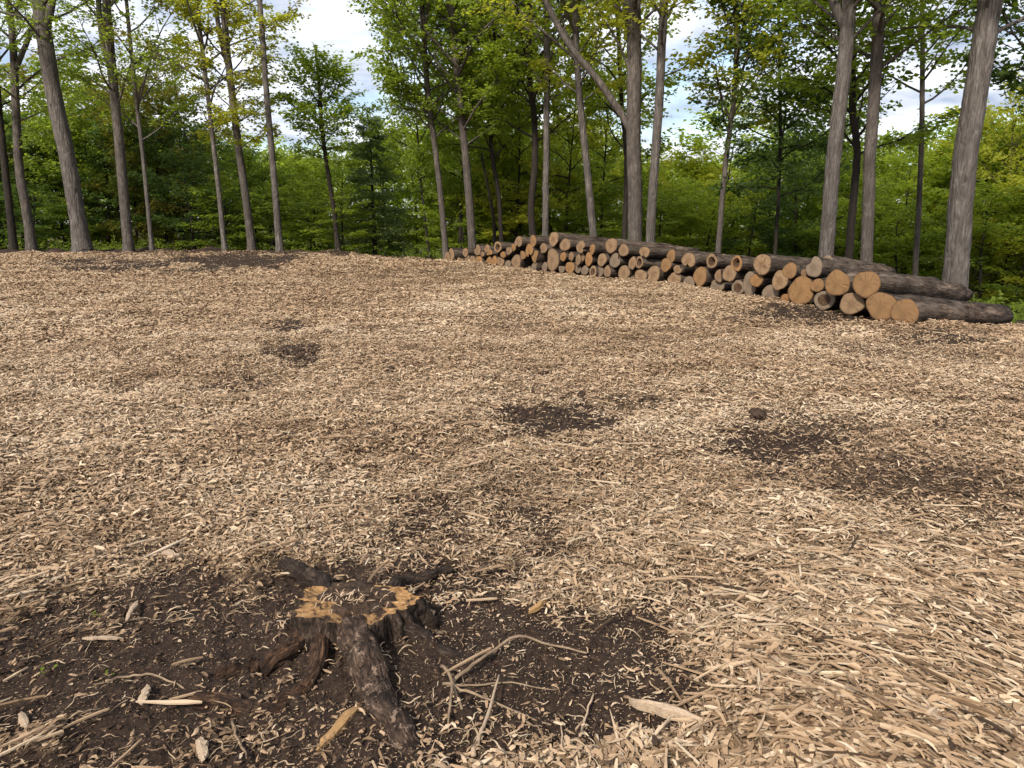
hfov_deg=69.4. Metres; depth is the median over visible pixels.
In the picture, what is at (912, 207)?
bush
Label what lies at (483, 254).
log
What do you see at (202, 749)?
wood splinter
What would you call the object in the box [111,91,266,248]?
young tree
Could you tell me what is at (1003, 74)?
tree
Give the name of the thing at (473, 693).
stick
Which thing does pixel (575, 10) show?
tree
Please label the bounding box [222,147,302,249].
young tree
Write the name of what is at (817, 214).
young tree
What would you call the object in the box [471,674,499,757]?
stick
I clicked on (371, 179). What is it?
spruce tree
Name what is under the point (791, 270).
log
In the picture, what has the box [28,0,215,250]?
tree
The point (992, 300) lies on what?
undergrowth
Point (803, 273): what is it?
log
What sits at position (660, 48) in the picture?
tree
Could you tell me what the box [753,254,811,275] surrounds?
log
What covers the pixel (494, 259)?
log
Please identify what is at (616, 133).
young tree
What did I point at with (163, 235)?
young tree
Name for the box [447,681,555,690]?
stick
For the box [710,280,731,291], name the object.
log
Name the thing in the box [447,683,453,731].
stick
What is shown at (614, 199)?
young tree
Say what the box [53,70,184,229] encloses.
young tree
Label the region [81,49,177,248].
young tree
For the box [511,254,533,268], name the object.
log
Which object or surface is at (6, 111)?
young tree
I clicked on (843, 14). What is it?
tree
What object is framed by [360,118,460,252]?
young tree
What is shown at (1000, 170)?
young tree
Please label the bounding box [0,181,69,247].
young tree
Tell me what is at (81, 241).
tree
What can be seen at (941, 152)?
young tree
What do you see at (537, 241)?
log
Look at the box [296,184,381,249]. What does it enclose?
young tree
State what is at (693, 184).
young tree
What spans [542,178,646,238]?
bush
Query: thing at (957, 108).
young tree
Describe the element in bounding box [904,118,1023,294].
young tree
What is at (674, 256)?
log
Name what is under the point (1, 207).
young tree
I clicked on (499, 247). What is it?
log
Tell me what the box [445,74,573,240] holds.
young tree
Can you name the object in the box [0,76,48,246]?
young tree
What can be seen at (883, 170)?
young tree
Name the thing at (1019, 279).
bush
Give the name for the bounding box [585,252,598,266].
log
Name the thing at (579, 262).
log
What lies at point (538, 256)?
log
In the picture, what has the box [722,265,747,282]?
log
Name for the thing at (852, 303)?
log
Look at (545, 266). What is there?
log
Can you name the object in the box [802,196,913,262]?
bush
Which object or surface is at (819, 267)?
log
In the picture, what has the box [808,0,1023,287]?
tree
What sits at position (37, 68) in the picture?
young tree
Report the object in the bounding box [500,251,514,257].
log
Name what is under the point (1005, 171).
young tree
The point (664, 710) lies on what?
wood splinter
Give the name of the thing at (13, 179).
young tree
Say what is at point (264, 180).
young tree
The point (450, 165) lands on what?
young tree
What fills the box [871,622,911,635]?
wood splinter
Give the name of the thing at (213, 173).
young tree
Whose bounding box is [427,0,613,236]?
tree
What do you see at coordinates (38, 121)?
young tree
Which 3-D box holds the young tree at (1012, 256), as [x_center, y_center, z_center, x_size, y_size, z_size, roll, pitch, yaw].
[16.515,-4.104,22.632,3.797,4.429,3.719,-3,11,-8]
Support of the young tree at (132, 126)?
on the ground
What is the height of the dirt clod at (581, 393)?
0.099 m
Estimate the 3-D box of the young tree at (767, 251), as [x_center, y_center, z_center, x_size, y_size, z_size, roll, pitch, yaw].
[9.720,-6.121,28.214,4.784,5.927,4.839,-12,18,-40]
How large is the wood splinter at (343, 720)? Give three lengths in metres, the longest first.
0.225 x 0.038 x 0.024 m
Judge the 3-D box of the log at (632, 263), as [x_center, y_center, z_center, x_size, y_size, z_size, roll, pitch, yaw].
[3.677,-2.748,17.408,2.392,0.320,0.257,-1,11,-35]
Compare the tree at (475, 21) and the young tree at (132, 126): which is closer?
the tree at (475, 21)
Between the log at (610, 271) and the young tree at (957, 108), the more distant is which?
the young tree at (957, 108)
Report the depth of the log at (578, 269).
18.39 m
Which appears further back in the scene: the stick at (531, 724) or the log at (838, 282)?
the log at (838, 282)
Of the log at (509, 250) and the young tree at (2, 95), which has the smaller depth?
the log at (509, 250)
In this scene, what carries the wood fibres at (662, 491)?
on the ground
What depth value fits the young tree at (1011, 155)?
22.88 m
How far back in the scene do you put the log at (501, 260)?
21.09 m
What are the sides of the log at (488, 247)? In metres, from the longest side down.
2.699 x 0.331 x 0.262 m
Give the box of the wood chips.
[0,247,1023,767]
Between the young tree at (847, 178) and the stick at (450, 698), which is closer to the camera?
the stick at (450, 698)
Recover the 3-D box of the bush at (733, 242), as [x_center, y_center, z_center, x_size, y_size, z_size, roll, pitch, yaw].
[8.226,-4.938,25.427,3.332,4.108,2.884,-1,15,-7]
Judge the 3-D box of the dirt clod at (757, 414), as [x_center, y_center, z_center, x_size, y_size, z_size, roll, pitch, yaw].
[1.888,0.247,5.671,0.141,0.149,0.146,0,13,0]
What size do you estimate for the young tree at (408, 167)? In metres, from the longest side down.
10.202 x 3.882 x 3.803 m
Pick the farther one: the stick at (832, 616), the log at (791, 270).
the log at (791, 270)
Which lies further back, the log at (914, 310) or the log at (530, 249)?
the log at (530, 249)
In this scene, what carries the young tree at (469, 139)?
on the ground
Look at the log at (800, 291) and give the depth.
12.39 m
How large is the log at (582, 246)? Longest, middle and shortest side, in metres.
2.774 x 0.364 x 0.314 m
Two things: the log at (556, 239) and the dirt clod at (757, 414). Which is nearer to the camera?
the dirt clod at (757, 414)
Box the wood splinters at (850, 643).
[0,385,1023,767]
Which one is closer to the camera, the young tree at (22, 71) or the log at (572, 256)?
the log at (572, 256)
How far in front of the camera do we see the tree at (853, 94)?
15.89 m
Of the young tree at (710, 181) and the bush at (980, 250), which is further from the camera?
the young tree at (710, 181)
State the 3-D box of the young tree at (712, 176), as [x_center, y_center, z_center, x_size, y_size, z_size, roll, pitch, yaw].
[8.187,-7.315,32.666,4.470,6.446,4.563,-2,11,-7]
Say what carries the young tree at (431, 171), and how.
on the ground
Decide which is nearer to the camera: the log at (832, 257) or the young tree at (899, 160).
the log at (832, 257)
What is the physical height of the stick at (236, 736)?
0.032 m
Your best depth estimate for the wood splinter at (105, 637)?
2.79 m
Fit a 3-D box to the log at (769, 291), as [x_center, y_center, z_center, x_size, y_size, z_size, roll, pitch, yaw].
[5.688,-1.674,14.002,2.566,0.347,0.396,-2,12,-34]
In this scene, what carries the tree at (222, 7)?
on the ground
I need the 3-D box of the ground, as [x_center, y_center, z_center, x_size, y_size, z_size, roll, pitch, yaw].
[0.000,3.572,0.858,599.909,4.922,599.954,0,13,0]
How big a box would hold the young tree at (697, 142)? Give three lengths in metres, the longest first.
8.469 x 7.823 x 7.482 m
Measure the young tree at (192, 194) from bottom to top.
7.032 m
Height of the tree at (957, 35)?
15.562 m
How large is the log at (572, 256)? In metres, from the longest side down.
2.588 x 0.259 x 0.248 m
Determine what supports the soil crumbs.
on the ground
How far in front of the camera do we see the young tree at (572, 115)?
33.20 m
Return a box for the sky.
[0,0,1023,223]
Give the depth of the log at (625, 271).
17.03 m
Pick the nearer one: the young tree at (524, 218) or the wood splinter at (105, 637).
the wood splinter at (105, 637)
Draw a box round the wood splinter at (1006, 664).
[987,657,1022,671]
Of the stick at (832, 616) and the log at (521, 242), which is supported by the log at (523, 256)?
the log at (521, 242)
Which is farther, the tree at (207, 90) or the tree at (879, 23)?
the tree at (207, 90)
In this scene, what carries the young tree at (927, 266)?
on the ground
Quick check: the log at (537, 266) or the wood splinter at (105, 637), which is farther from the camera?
the log at (537, 266)
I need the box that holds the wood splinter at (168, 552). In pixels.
[160,549,181,559]
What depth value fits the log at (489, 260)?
21.51 m
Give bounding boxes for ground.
[0,223,1023,767]
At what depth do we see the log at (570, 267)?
18.57 m
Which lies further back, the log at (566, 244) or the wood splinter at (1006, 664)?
the log at (566, 244)
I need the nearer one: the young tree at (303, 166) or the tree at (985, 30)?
the tree at (985, 30)
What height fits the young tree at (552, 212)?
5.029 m
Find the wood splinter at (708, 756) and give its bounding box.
[699,750,726,763]
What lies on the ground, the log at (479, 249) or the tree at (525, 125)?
the tree at (525, 125)
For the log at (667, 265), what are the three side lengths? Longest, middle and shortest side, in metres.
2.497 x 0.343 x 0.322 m
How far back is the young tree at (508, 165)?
27.77 m
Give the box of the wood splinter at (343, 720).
[316,702,360,751]
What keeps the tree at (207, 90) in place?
on the ground
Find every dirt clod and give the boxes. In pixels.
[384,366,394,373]
[577,390,584,397]
[748,407,766,422]
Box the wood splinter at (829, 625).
[796,612,848,634]
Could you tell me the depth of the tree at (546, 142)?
21.05 m
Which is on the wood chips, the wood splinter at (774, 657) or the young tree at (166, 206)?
the wood splinter at (774, 657)
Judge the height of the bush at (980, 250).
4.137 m
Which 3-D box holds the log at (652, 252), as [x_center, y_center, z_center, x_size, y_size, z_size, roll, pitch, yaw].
[3.991,-3.020,17.312,2.708,0.276,0.328,-4,13,-39]
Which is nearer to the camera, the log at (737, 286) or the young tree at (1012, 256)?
the log at (737, 286)
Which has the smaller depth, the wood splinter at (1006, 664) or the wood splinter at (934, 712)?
the wood splinter at (934, 712)
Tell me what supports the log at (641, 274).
on the ground
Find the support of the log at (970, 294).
on the log at (878, 305)
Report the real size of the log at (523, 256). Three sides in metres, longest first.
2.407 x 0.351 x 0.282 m
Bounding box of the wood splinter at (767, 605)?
[763,602,781,625]
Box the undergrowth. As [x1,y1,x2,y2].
[0,238,1023,323]
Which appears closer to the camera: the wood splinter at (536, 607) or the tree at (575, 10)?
the wood splinter at (536, 607)
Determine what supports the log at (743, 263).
on the log at (730, 274)
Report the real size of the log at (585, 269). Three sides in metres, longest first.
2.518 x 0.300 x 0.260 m
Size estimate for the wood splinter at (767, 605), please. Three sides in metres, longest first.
0.171 x 0.046 x 0.017 m
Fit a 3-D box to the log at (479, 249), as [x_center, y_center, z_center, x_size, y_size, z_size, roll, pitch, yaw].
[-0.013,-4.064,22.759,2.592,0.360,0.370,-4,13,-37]
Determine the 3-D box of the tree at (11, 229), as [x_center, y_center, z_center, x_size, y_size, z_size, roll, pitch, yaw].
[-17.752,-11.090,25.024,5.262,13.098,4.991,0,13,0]
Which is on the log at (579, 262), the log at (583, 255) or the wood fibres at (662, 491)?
the log at (583, 255)
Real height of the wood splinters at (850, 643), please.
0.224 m
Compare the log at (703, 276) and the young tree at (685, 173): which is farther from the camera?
the young tree at (685, 173)
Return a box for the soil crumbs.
[0,343,1023,767]
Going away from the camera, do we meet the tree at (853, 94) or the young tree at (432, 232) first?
the tree at (853, 94)
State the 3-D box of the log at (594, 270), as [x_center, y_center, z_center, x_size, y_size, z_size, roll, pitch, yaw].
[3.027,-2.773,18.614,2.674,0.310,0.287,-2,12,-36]
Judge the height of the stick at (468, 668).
0.050 m
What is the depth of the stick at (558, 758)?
2.23 m
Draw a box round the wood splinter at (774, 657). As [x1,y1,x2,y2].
[769,655,788,673]
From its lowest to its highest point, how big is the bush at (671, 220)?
2.668 m
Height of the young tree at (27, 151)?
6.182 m
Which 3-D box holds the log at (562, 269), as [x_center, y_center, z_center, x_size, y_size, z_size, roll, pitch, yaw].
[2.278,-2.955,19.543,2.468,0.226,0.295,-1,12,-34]
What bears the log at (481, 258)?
on the ground
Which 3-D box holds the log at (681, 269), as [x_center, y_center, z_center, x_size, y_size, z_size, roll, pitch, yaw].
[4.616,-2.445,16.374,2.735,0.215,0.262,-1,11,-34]
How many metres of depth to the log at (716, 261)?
14.65 m
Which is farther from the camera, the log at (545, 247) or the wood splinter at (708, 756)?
the log at (545, 247)
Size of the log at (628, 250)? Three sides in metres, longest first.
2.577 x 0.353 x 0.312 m
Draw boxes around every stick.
[105,673,184,688]
[231,720,247,756]
[440,664,462,709]
[442,682,550,724]
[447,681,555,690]
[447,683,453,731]
[449,635,586,688]
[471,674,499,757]
[525,720,547,743]
[557,725,562,760]
[578,693,593,736]
[778,610,889,624]
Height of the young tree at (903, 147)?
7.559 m
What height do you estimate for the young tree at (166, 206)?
9.138 m
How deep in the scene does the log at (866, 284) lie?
11.12 m
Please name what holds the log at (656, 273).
on the ground
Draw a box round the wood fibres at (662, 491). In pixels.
[0,265,1023,767]
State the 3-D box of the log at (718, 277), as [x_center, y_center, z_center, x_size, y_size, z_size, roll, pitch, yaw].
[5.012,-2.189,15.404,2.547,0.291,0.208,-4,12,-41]
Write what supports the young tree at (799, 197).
on the ground
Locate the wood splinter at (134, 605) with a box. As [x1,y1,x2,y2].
[125,601,137,620]
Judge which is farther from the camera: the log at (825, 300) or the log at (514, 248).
the log at (514, 248)
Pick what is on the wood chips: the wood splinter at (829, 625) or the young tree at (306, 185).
the wood splinter at (829, 625)
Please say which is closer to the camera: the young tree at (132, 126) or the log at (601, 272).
the log at (601, 272)
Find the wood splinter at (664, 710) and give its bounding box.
[629,698,705,725]
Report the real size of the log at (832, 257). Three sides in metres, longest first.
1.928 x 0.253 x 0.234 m
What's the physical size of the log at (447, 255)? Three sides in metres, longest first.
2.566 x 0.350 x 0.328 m
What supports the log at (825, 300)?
on the ground
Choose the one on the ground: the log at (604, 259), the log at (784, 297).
the log at (784, 297)
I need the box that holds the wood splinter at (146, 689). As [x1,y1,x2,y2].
[138,684,150,704]
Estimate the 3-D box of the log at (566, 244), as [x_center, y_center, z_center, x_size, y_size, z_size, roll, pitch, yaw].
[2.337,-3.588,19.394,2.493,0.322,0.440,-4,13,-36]
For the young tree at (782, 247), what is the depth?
25.77 m
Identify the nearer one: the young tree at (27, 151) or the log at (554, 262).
the log at (554, 262)
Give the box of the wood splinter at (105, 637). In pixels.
[82,635,122,639]
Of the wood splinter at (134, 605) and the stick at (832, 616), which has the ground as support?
the wood splinter at (134, 605)
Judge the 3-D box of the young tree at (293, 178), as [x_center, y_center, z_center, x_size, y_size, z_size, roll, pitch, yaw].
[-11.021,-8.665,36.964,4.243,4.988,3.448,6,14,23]
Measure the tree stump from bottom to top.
0.283 m
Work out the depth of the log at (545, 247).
19.38 m
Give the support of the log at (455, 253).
on the ground
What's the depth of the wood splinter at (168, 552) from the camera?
3.47 m
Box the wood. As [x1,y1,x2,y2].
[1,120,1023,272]
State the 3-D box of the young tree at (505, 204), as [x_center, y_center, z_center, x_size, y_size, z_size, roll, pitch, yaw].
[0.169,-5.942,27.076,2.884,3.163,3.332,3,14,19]
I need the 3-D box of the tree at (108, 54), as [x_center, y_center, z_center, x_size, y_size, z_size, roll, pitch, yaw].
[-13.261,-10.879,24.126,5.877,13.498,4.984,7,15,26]
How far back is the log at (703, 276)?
14.94 m
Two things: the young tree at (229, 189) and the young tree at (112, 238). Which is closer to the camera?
the young tree at (229, 189)
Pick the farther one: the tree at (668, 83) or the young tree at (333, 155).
the young tree at (333, 155)
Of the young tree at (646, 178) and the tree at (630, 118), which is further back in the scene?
the young tree at (646, 178)
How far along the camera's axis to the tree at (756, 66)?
17.80 m
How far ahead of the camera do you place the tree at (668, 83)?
21.29 m
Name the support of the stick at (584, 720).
on the ground
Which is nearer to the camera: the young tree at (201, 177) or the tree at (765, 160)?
the tree at (765, 160)
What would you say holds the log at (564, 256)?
on the log at (562, 269)
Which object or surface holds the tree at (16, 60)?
on the ground
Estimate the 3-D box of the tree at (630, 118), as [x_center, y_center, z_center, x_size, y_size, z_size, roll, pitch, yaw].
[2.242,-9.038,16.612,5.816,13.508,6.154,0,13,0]
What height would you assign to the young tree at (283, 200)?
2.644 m
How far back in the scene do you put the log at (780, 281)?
12.89 m
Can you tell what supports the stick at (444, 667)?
on the ground
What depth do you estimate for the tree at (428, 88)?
22.51 m
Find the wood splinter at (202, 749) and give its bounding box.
[195,736,208,762]
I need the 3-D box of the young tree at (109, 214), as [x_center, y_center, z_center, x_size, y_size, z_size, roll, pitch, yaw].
[-17.804,-9.180,31.977,5.988,7.417,5.727,5,12,23]
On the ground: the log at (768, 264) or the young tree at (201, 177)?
the young tree at (201, 177)
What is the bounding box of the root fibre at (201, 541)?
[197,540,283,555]
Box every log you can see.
[445,252,452,260]
[449,248,464,260]
[463,248,476,256]
[474,244,485,255]
[475,256,487,262]
[480,251,492,256]
[484,244,493,252]
[486,256,492,263]
[487,249,499,255]
[492,256,500,264]
[494,241,513,253]
[497,257,511,265]
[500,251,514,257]
[505,260,512,266]
[506,247,520,254]
[511,244,525,251]
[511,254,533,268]
[514,236,529,247]
[521,251,531,259]
[526,244,540,256]
[530,235,549,247]
[532,250,547,262]
[532,262,542,270]
[540,243,559,254]
[542,262,549,271]
[547,248,574,271]
[549,232,609,246]
[559,266,566,273]
[560,238,605,251]
[560,252,575,261]
[565,262,582,274]
[569,252,580,260]
[575,265,583,272]
[576,241,604,252]
[576,254,585,265]
[581,253,586,262]
[581,265,590,274]
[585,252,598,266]
[589,265,603,276]
[590,244,607,255]
[598,253,612,266]
[598,266,608,277]
[604,265,619,277]
[605,238,699,253]
[609,253,630,267]
[618,243,662,259]
[618,265,636,278]
[628,256,640,269]
[635,270,648,280]
[636,256,661,270]
[639,246,720,258]
[647,266,671,281]
[661,258,681,272]
[667,249,692,263]
[667,272,692,283]
[673,264,697,274]
[681,251,708,267]
[683,276,696,285]
[693,266,717,288]
[706,253,734,268]
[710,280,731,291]
[714,269,727,282]
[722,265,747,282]
[731,255,754,271]
[732,279,745,294]
[743,271,763,295]
[750,274,773,287]
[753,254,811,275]
[762,285,787,298]
[772,270,794,290]
[781,294,790,301]
[782,263,806,278]
[787,276,819,305]
[801,269,808,277]
[805,256,896,278]
[810,278,825,291]
[814,291,841,309]
[824,255,886,265]
[825,269,938,295]
[839,292,869,315]
[852,271,966,300]
[865,292,948,320]
[890,298,1013,324]
[964,288,973,300]
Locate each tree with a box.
[0,0,70,249]
[0,0,100,250]
[0,0,126,251]
[0,44,138,245]
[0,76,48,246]
[0,93,100,248]
[0,112,64,248]
[0,113,88,216]
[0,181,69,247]
[0,191,23,249]
[6,111,110,247]
[8,43,106,226]
[27,78,178,249]
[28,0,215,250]
[30,0,205,252]
[40,113,137,248]
[52,119,166,237]
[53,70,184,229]
[77,0,311,250]
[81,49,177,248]
[95,75,210,248]
[97,122,199,246]
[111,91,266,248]
[125,30,229,249]
[128,121,239,250]
[138,141,234,249]
[162,0,298,250]
[170,172,272,250]
[179,134,252,243]
[197,139,281,248]
[220,143,289,249]
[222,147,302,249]
[230,186,319,250]
[250,0,300,251]
[255,154,355,251]
[260,160,322,249]
[266,170,357,251]
[270,36,372,250]
[285,128,389,253]
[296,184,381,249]
[327,114,420,254]
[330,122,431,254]
[345,0,515,259]
[352,0,460,258]
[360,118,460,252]
[365,0,559,248]
[401,0,566,244]
[403,108,485,249]
[405,144,479,256]
[406,187,521,248]
[407,4,521,247]
[408,52,540,247]
[423,97,551,239]
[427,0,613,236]
[437,0,619,236]
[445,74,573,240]
[447,2,542,244]
[454,1,582,244]
[455,0,657,236]
[476,128,558,244]
[476,179,552,244]
[502,143,588,234]
[508,116,616,240]
[519,4,618,232]
[542,0,688,240]
[549,0,687,238]
[550,149,622,237]
[551,98,623,230]
[560,39,652,236]
[572,126,623,231]
[596,0,722,241]
[596,157,683,241]
[605,140,694,236]
[611,184,703,246]
[644,93,814,254]
[645,176,731,251]
[657,153,715,241]
[658,144,740,251]
[674,0,833,252]
[676,0,886,254]
[676,176,769,256]
[703,147,820,255]
[729,0,960,258]
[734,135,823,256]
[743,129,876,245]
[753,69,844,257]
[756,0,1019,261]
[760,0,934,256]
[762,168,860,253]
[780,64,901,258]
[789,126,911,256]
[798,0,1009,275]
[799,159,896,259]
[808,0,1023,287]
[817,173,937,273]
[837,149,910,259]
[841,130,955,274]
[875,140,952,272]
[877,108,988,276]
[895,136,1020,256]
[902,160,1019,293]
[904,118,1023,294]
[912,103,1023,290]
[929,111,1023,300]
[939,0,1023,115]
[945,64,1023,304]
[970,115,1023,307]
[970,195,1023,273]
[972,125,1023,305]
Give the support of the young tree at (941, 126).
on the ground
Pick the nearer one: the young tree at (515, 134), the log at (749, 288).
the log at (749, 288)
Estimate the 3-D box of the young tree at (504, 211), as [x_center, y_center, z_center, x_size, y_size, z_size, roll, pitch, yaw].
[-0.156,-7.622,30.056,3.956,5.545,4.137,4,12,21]
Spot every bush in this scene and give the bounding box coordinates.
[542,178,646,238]
[598,189,713,249]
[655,187,767,254]
[700,179,803,256]
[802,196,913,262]
[855,197,941,276]
[914,177,1023,303]
[969,173,1023,311]
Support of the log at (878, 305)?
on the ground
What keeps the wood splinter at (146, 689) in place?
on the ground
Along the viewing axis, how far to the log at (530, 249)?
19.75 m
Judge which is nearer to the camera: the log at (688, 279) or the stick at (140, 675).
the stick at (140, 675)
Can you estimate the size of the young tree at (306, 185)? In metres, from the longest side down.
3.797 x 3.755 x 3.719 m
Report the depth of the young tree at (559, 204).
26.01 m
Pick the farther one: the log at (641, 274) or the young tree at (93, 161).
the young tree at (93, 161)
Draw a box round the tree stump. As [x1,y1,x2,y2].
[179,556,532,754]
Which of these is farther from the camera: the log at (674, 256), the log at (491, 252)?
the log at (491, 252)
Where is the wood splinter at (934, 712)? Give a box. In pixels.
[913,702,955,733]
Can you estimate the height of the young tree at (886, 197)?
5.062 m
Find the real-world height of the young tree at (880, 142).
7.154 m
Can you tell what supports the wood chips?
on the ground
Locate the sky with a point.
(330, 21)
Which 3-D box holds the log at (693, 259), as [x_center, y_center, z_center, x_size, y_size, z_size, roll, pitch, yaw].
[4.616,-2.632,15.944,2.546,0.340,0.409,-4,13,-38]
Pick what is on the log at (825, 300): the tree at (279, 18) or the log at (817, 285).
the log at (817, 285)
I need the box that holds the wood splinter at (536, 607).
[528,599,546,613]
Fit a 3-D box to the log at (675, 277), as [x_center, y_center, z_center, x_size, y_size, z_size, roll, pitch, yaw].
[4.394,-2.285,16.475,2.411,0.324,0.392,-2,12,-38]
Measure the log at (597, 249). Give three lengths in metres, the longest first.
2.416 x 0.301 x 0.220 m
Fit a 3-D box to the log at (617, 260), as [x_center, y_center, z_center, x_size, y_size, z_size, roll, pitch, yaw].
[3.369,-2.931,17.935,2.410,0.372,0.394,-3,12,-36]
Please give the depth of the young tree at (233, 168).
31.18 m
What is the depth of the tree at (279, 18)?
24.46 m
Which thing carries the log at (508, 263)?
on the ground
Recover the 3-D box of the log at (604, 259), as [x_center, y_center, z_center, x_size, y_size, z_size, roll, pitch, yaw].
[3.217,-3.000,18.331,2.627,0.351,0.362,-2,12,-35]
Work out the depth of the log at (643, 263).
16.55 m
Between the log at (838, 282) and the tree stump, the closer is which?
the tree stump
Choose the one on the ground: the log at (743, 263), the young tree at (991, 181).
the young tree at (991, 181)
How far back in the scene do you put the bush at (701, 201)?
24.83 m
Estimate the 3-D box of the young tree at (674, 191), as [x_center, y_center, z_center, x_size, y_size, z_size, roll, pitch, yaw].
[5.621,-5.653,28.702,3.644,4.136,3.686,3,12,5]
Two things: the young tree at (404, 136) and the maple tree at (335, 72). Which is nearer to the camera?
the maple tree at (335, 72)
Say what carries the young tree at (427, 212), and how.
on the ground
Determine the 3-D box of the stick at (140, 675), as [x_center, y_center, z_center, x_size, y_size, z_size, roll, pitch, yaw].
[-1.266,1.030,2.577,0.271,0.038,0.067,0,13,0]
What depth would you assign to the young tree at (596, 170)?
27.12 m
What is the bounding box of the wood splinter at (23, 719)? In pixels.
[18,711,29,729]
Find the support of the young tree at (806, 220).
on the ground
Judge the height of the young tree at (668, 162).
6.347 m
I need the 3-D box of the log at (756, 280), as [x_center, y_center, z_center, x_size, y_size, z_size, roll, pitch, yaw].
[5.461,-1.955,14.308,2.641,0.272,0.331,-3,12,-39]
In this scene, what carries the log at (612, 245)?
on the log at (628, 250)
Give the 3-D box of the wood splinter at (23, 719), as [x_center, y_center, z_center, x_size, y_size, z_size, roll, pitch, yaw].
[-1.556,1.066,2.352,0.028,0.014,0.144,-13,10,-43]
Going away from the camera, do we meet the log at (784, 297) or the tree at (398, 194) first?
the log at (784, 297)
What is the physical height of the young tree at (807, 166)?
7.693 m
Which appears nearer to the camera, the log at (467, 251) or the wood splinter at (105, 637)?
the wood splinter at (105, 637)
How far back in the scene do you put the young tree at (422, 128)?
33.98 m
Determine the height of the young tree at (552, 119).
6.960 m

